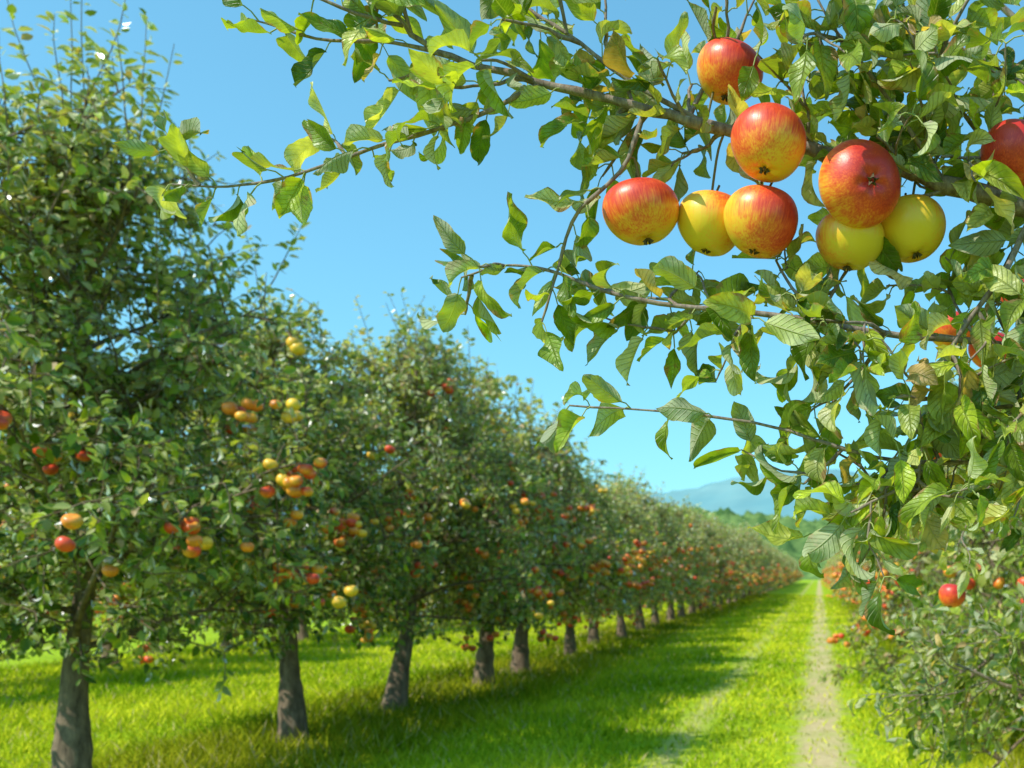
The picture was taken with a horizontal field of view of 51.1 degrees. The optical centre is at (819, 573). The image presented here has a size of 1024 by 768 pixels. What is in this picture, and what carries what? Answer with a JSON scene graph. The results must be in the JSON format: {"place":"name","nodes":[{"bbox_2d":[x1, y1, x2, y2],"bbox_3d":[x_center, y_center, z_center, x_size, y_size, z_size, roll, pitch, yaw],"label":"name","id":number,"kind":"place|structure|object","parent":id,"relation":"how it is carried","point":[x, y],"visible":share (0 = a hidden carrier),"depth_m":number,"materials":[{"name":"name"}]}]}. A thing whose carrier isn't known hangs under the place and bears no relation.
{"place":"outdoors","nodes":[
{"label":"outdoors","id":0,"kind":"place"},
{"bbox_2d":[0,506,854,579],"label":"forest hill","id":1,"kind":"structure","parent":0,"point":[794,548],"depth_m":286.52,"materials":[{"name":"green plant"}]},
{"bbox_2d":[0,593,1023,767],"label":"grass","id":2,"kind":"structure","parent":0,"point":[752,610],"depth_m":9.90,"materials":[{"name":"green plant"}]},
{"bbox_2d":[0,580,1023,767],"bbox_3d":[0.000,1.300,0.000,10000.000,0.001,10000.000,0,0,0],"label":"ground","id":3,"kind":"structure","parent":0,"point":[800,588],"depth_m":8.92,"materials":[{"name":"green plant"}]},
{"bbox_2d":[0,434,103,664],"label":"apple tree","id":4,"kind":"object","parent":3,"relation":"on","point":[10,652],"visible":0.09,"depth_m":11.14,"materials":[{"name":"green plant"}]},
{"bbox_2d":[3,432,222,666],"bbox_3d":[-9.702,-0.541,13.772,3.166,3.799,3.266,0,0,23],"label":"apple tree","id":5,"kind":"object","parent":3,"relation":"on","point":[109,647],"visible":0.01,"depth_m":13.63,"materials":[{"name":"green plant"}]},
{"bbox_2d":[0,0,366,767],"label":"apple tree","id":6,"kind":"object","parent":3,"relation":"on","point":[68,218],"visible":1,"depth_m":5.33,"materials":[{"name":"green plant"}]},
{"bbox_2d":[125,471,312,652],"bbox_3d":[-9.748,-0.342,16.504,2.822,3.386,2.911,0,0,-17],"label":"apple tree","id":7,"kind":"object","parent":3,"relation":"on","point":[225,643],"depth_m":16.34,"materials":[{"name":"green plant"}]},
{"bbox_2d":[29,225,474,742],"bbox_3d":[-4.376,-0.618,7.851,3.018,3.950,2.802,0,0,-37],"label":"apple tree","id":8,"kind":"object","parent":3,"relation":"on","point":[335,442],"visible":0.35,"depth_m":7.60,"materials":[{"name":"green plant"}]},
{"bbox_2d":[232,566,370,641],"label":"apple tree","id":9,"kind":"object","parent":3,"relation":"on","point":[304,634],"depth_m":18.97,"materials":[{"name":"green plant"}]},
{"bbox_2d":[326,542,445,631],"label":"apple tree","id":10,"kind":"object","parent":3,"relation":"on","point":[424,602],"depth_m":21.33,"materials":[{"name":"green plant"}]},
{"bbox_2d":[253,287,571,713],"bbox_3d":[-3.786,-0.688,9.486,3.042,4.128,3.409,0,0,-36],"label":"apple tree","id":11,"kind":"object","parent":3,"relation":"on","point":[412,376],"visible":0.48,"depth_m":9.38,"materials":[{"name":"green plant"}]},
{"bbox_2d":[361,340,646,687],"bbox_3d":[-3.728,-0.554,11.579,3.198,3.836,3.341,0,0,-20],"label":"apple tree","id":12,"kind":"object","parent":3,"relation":"on","point":[490,385],"visible":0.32,"depth_m":11.09,"materials":[{"name":"green plant"}]},
{"bbox_2d":[428,395,654,675],"bbox_3d":[-3.882,-0.511,13.142,3.028,3.758,3.227,0,0,41],"label":"apple tree","id":13,"kind":"object","parent":3,"relation":"on","point":[520,653],"visible":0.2,"depth_m":13.11,"materials":[{"name":"green plant"}]},
{"bbox_2d":[112,0,1023,767],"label":"apple tree","id":14,"kind":"object","parent":3,"relation":"on","point":[924,500],"visible":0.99,"depth_m":0.96,"materials":[{"name":"green plant"}]},
{"bbox_2d":[602,170,678,245],"bbox_3d":[-0.174,-0.357,0.970,0.074,0.075,0.072,-12,-3,0],"label":"apple","id":15,"kind":"object","parent":14,"relation":"hanging from","point":[640,211],"visible":1,"depth_m":0.94,"materials":[{"name":"red food"}]},
{"bbox_2d":[677,185,734,256],"bbox_3d":[-0.108,-0.354,0.995,0.067,0.070,0.070,9,0,0],"label":"apple","id":16,"kind":"object","parent":14,"relation":"hanging from","point":[701,226],"visible":0.81,"depth_m":0.97,"materials":[{"name":"yellow food"}]},
{"bbox_2d":[697,37,763,104],"bbox_3d":[-0.088,-0.502,0.990,0.067,0.068,0.066,8,-6,0],"label":"apple","id":17,"kind":"object","parent":14,"relation":"hanging from","point":[721,61],"visible":0.75,"depth_m":0.96,"materials":[{"name":"red food"}]},
{"bbox_2d":[723,183,797,258],"bbox_3d":[-0.056,-0.344,0.960,0.072,0.074,0.072,11,-3,0],"label":"apple","id":18,"kind":"object","parent":14,"relation":"hanging from","point":[760,221],"visible":1,"depth_m":0.94,"materials":[{"name":"red food"}]},
{"bbox_2d":[731,102,806,182],"bbox_3d":[-0.048,-0.407,0.936,0.072,0.074,0.073,7,-17,1],"label":"apple","id":19,"kind":"object","parent":14,"relation":"hanging from","point":[768,142],"visible":1,"depth_m":0.91,"materials":[{"name":"red food"}]},
{"bbox_2d":[815,213,884,271],"bbox_3d":[0.030,-0.330,0.975,0.068,0.070,0.068,6,0,0],"label":"apple","id":20,"kind":"object","parent":14,"relation":"hanging from","point":[841,246],"visible":0.73,"depth_m":0.95,"materials":[{"name":"yellow food"}]},
{"bbox_2d":[818,139,900,227],"bbox_3d":[0.037,-0.365,0.935,0.078,0.079,0.080,-18,19,-13],"label":"apple","id":21,"kind":"object","parent":14,"relation":"hanging from","point":[859,182],"visible":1,"depth_m":0.91,"materials":[{"name":"red plant"}]},
{"bbox_2d":[881,193,945,262],"bbox_3d":[0.090,-0.346,0.991,0.072,0.072,0.069,-11,-11,-1],"label":"apple","id":22,"kind":"object","parent":14,"relation":"hanging from","point":[914,226],"visible":0.88,"depth_m":0.96,"materials":[{"name":"yellow food"}]},
{"bbox_2d":[933,311,972,346],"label":"apple","id":23,"kind":"object","parent":14,"relation":"attached to","point":[949,329],"visible":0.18,"depth_m":1.67,"materials":[{"name":"orange food"}]},
{"bbox_2d":[968,332,1005,367],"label":"apple","id":24,"kind":"object","parent":14,"relation":"hanging from","point":[975,359],"visible":0.18,"depth_m":1.71,"materials":[{"name":"food"}]},
{"bbox_2d":[980,119,1023,186],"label":"apple","id":25,"kind":"object","parent":14,"relation":"hanging from","point":[1007,145],"visible":0.54,"depth_m":0.94,"materials":[{"name":"red food"}]},
{"bbox_2d":[520,435,646,655],"bbox_3d":[-3.847,-0.426,15.139,2.716,3.555,2.522,0,0,34],"label":"apple tree","id":26,"kind":"object","parent":3,"relation":"on","point":[570,642],"visible":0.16,"depth_m":15.28,"materials":[{"name":"green plant"}]},
{"bbox_2d":[532,475,683,643],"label":"apple tree","id":27,"kind":"object","parent":3,"relation":"on","point":[633,521],"visible":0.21,"depth_m":17.68,"materials":[{"name":"green plant"}]},
{"bbox_2d":[579,471,676,638],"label":"apple tree","id":28,"kind":"object","parent":3,"relation":"on","point":[621,628],"visible":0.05,"depth_m":19.82,"materials":[{"name":"green plant"}]},
{"bbox_2d":[599,463,710,630],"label":"apple tree","id":29,"kind":"object","parent":3,"relation":"on","point":[687,549],"visible":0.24,"depth_m":22.12,"materials":[{"name":"green plant"}]},
{"bbox_2d":[630,499,721,625],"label":"apple tree","id":30,"kind":"object","parent":3,"relation":"on","point":[655,616],"visible":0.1,"depth_m":24.02,"materials":[{"name":"green plant"}]},
{"bbox_2d":[646,494,721,620],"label":"apple tree","id":31,"kind":"object","parent":3,"relation":"on","point":[670,604],"visible":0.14,"depth_m":26.41,"materials":[{"name":"green plant"}]},
{"bbox_2d":[660,519,725,616],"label":"apple tree","id":32,"kind":"object","parent":3,"relation":"on","point":[681,612],"visible":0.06,"depth_m":28.96,"materials":[{"name":"green plant"}]},
{"bbox_2d":[667,505,744,614],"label":"apple tree","id":33,"kind":"object","parent":3,"relation":"on","point":[728,570],"visible":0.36,"depth_m":30.41,"materials":[{"name":"green plant"}]},
{"bbox_2d":[664,512,754,608],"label":"apple tree","id":34,"kind":"object","parent":3,"relation":"on","point":[733,549],"visible":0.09,"depth_m":34.80,"materials":[{"name":"green plant"}]},
{"bbox_2d":[674,503,757,610],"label":"apple tree","id":35,"kind":"object","parent":3,"relation":"on","point":[724,590],"visible":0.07,"depth_m":32.73,"materials":[{"name":"green plant"}]},
{"bbox_2d":[702,509,757,606],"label":"apple tree","id":36,"kind":"object","parent":3,"relation":"on","point":[745,569],"visible":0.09,"depth_m":37.02,"materials":[{"name":"green plant"}]},
{"bbox_2d":[702,519,766,604],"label":"apple tree","id":37,"kind":"object","parent":3,"relation":"on","point":[754,566],"visible":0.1,"depth_m":39.37,"materials":[{"name":"green plant"}]},
{"bbox_2d":[717,523,766,602],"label":"apple tree","id":38,"kind":"object","parent":3,"relation":"on","point":[746,563],"visible":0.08,"depth_m":41.51,"materials":[{"name":"green plant"}]},
{"bbox_2d":[730,522,771,601],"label":"apple tree","id":39,"kind":"object","parent":3,"relation":"on","point":[746,535],"visible":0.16,"depth_m":43.69,"materials":[{"name":"green plant"}]},
{"bbox_2d":[730,522,772,599],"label":"apple tree","id":40,"kind":"object","parent":3,"relation":"on","point":[755,555],"visible":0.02,"depth_m":45.97,"materials":[{"name":"green plant"}]},
{"bbox_2d":[738,519,781,598],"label":"apple tree","id":41,"kind":"object","parent":3,"relation":"on","point":[753,535],"visible":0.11,"depth_m":48.72,"materials":[{"name":"green plant"}]},
{"bbox_2d":[744,526,776,596],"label":"apple tree","id":42,"kind":"object","parent":3,"relation":"on","point":[762,572],"visible":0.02,"depth_m":50.90,"materials":[{"name":"green plant"}]},
{"bbox_2d":[747,523,780,594],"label":"apple tree","id":43,"kind":"object","parent":3,"relation":"on","point":[773,565],"visible":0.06,"depth_m":55.25,"materials":[{"name":"green plant"}]},
{"bbox_2d":[752,539,780,593],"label":"apple tree","id":44,"kind":"object","parent":3,"relation":"on","point":[769,552],"visible":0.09,"depth_m":59.31,"materials":[{"name":"green plant"}]},
{"bbox_2d":[758,551,785,593],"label":"apple tree","id":45,"kind":"object","parent":3,"relation":"on","point":[779,576],"visible":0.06,"depth_m":61.72,"materials":[{"name":"green plant"}]},
{"bbox_2d":[763,540,785,591],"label":"apple tree","id":46,"kind":"object","parent":3,"relation":"on","point":[778,558],"visible":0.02,"depth_m":68.18,"materials":[{"name":"green plant"}]},
{"bbox_2d":[761,537,788,584],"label":"apple tree","id":47,"kind":"object","parent":3,"relation":"on","point":[769,548],"visible":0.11,"depth_m":66.08,"materials":[{"name":"green plant"}]},
{"bbox_2d":[762,539,787,590],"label":"apple tree","id":48,"kind":"object","parent":3,"relation":"on","point":[783,570],"visible":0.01,"depth_m":74.59,"materials":[{"name":"green plant"}]},
{"bbox_2d":[766,541,791,583],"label":"apple tree","id":49,"kind":"object","parent":3,"relation":"on","point":[785,570],"visible":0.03,"depth_m":76.47,"materials":[{"name":"green plant"}]},
{"bbox_2d":[770,546,789,589],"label":"apple tree","id":50,"kind":"object","parent":3,"relation":"on","point":[782,564],"visible":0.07,"depth_m":79.13,"materials":[{"name":"green plant"}]},
{"bbox_2d":[772,546,795,588],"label":"apple tree","id":51,"kind":"object","parent":3,"relation":"on","point":[788,578],"visible":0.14,"depth_m":81.32,"materials":[{"name":"green plant"}]},
{"bbox_2d":[778,549,796,586],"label":"apple tree","id":52,"kind":"object","parent":3,"relation":"on","point":[794,570],"visible":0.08,"depth_m":89.78,"materials":[{"name":"green plant"}]},
{"bbox_2d":[785,554,797,584],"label":"apple tree","id":53,"kind":"object","parent":3,"relation":"on","point":[793,564],"visible":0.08,"depth_m":109.89,"materials":[{"name":"green plant"}]},
{"bbox_2d":[826,552,840,577],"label":"apple tree","id":54,"kind":"object","parent":3,"relation":"on","point":[835,562],"visible":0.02,"depth_m":55.74,"materials":[{"name":"green plant"}]},
{"bbox_2d":[824,552,842,593],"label":"apple tree","id":55,"kind":"object","parent":3,"relation":"on","point":[830,579],"depth_m":41.48,"materials":[{"name":"green plant"}]},
{"bbox_2d":[830,554,843,592],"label":"apple tree","id":56,"kind":"object","parent":3,"relation":"on","point":[835,565],"depth_m":42.95,"materials":[{"name":"green plant"}]},
{"bbox_2d":[826,553,849,594],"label":"apple tree","id":57,"kind":"object","parent":3,"relation":"on","point":[829,582],"visible":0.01,"depth_m":32.95,"materials":[{"name":"green plant"}]},
{"bbox_2d":[832,552,854,597],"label":"apple tree","id":58,"kind":"object","parent":3,"relation":"on","point":[838,566],"depth_m":39.25,"materials":[{"name":"green plant"}]},
{"bbox_2d":[826,565,861,604],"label":"apple tree","id":59,"kind":"object","parent":3,"relation":"on","point":[833,590],"visible":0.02,"depth_m":30.92,"materials":[{"name":"green plant"}]},
{"bbox_2d":[838,553,867,606],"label":"apple tree","id":60,"kind":"object","parent":3,"relation":"on","point":[841,567],"visible":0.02,"depth_m":25.79,"materials":[{"name":"green plant"}]},
{"bbox_2d":[834,562,876,603],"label":"apple tree","id":61,"kind":"object","parent":3,"relation":"on","point":[852,599],"depth_m":23.36,"materials":[{"name":"green plant"}]},
{"bbox_2d":[847,472,917,631],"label":"apple tree","id":62,"kind":"object","parent":3,"relation":"on","point":[859,549],"visible":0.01,"depth_m":21.47,"materials":[{"name":"green plant"}]},
{"bbox_2d":[841,456,946,633],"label":"apple tree","id":63,"kind":"object","parent":3,"relation":"on","point":[856,595],"depth_m":17.31,"materials":[{"name":"green plant"}]},
{"bbox_2d":[861,504,948,638],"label":"apple tree","id":64,"kind":"object","parent":3,"relation":"on","point":[872,629],"depth_m":19.00,"materials":[{"name":"green plant"}]},
{"bbox_2d":[852,468,972,657],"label":"apple tree","id":65,"kind":"object","parent":3,"relation":"on","point":[891,610],"depth_m":13.52,"materials":[{"name":"green plant"}]},
{"bbox_2d":[827,469,1002,648],"bbox_3d":[2.043,-0.390,11.519,2.918,3.498,3.050,0,0,-40],"label":"apple tree","id":66,"kind":"object","parent":3,"relation":"on","point":[858,620],"visible":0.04,"depth_m":11.46,"materials":[{"name":"green plant"}]},
{"bbox_2d":[819,368,1023,699],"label":"apple tree","id":67,"kind":"object","parent":3,"relation":"on","point":[889,660],"visible":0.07,"depth_m":9.55,"materials":[{"name":"green plant"}]},
{"bbox_2d":[877,465,965,635],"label":"apple tree","id":68,"kind":"object","parent":3,"relation":"on","point":[918,587],"depth_m":14.67,"materials":[{"name":"green plant"}]},
{"bbox_2d":[861,315,1023,718],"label":"apple tree","id":69,"kind":"object","parent":3,"relation":"on","point":[924,561],"visible":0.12,"depth_m":7.20,"materials":[{"name":"green plant"}]},
{"bbox_2d":[911,309,1023,767],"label":"apple tree","id":70,"kind":"object","parent":3,"relation":"on","point":[989,558],"visible":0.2,"depth_m":4.88,"materials":[{"name":"green plant"}]},
{"bbox_2d":[960,553,1023,748],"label":"apple tree","id":71,"kind":"object","parent":3,"relation":"on","point":[998,582],"visible":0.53,"depth_m":3.74,"materials":[{"name":"green plant"}]},
{"bbox_2d":[0,0,1023,499],"label":"sky","id":72,"kind":"structure","parent":0,"point":[367,238],"materials":[{"name":"blue"}]},
{"bbox_2d":[634,469,869,520],"bbox_3d":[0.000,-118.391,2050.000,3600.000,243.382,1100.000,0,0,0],"label":"distant hills","id":73,"kind":"structure","parent":0,"point":[739,499],"depth_m":1896.88,"materials":[{"name":"blue"}]},
{"bbox_2d":[938,580,965,607],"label":"apple","id":74,"kind":"object","parent":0,"point":[948,595],"visible":0.96,"depth_m":2.23,"materials":[{"name":"red food"}]}
]}

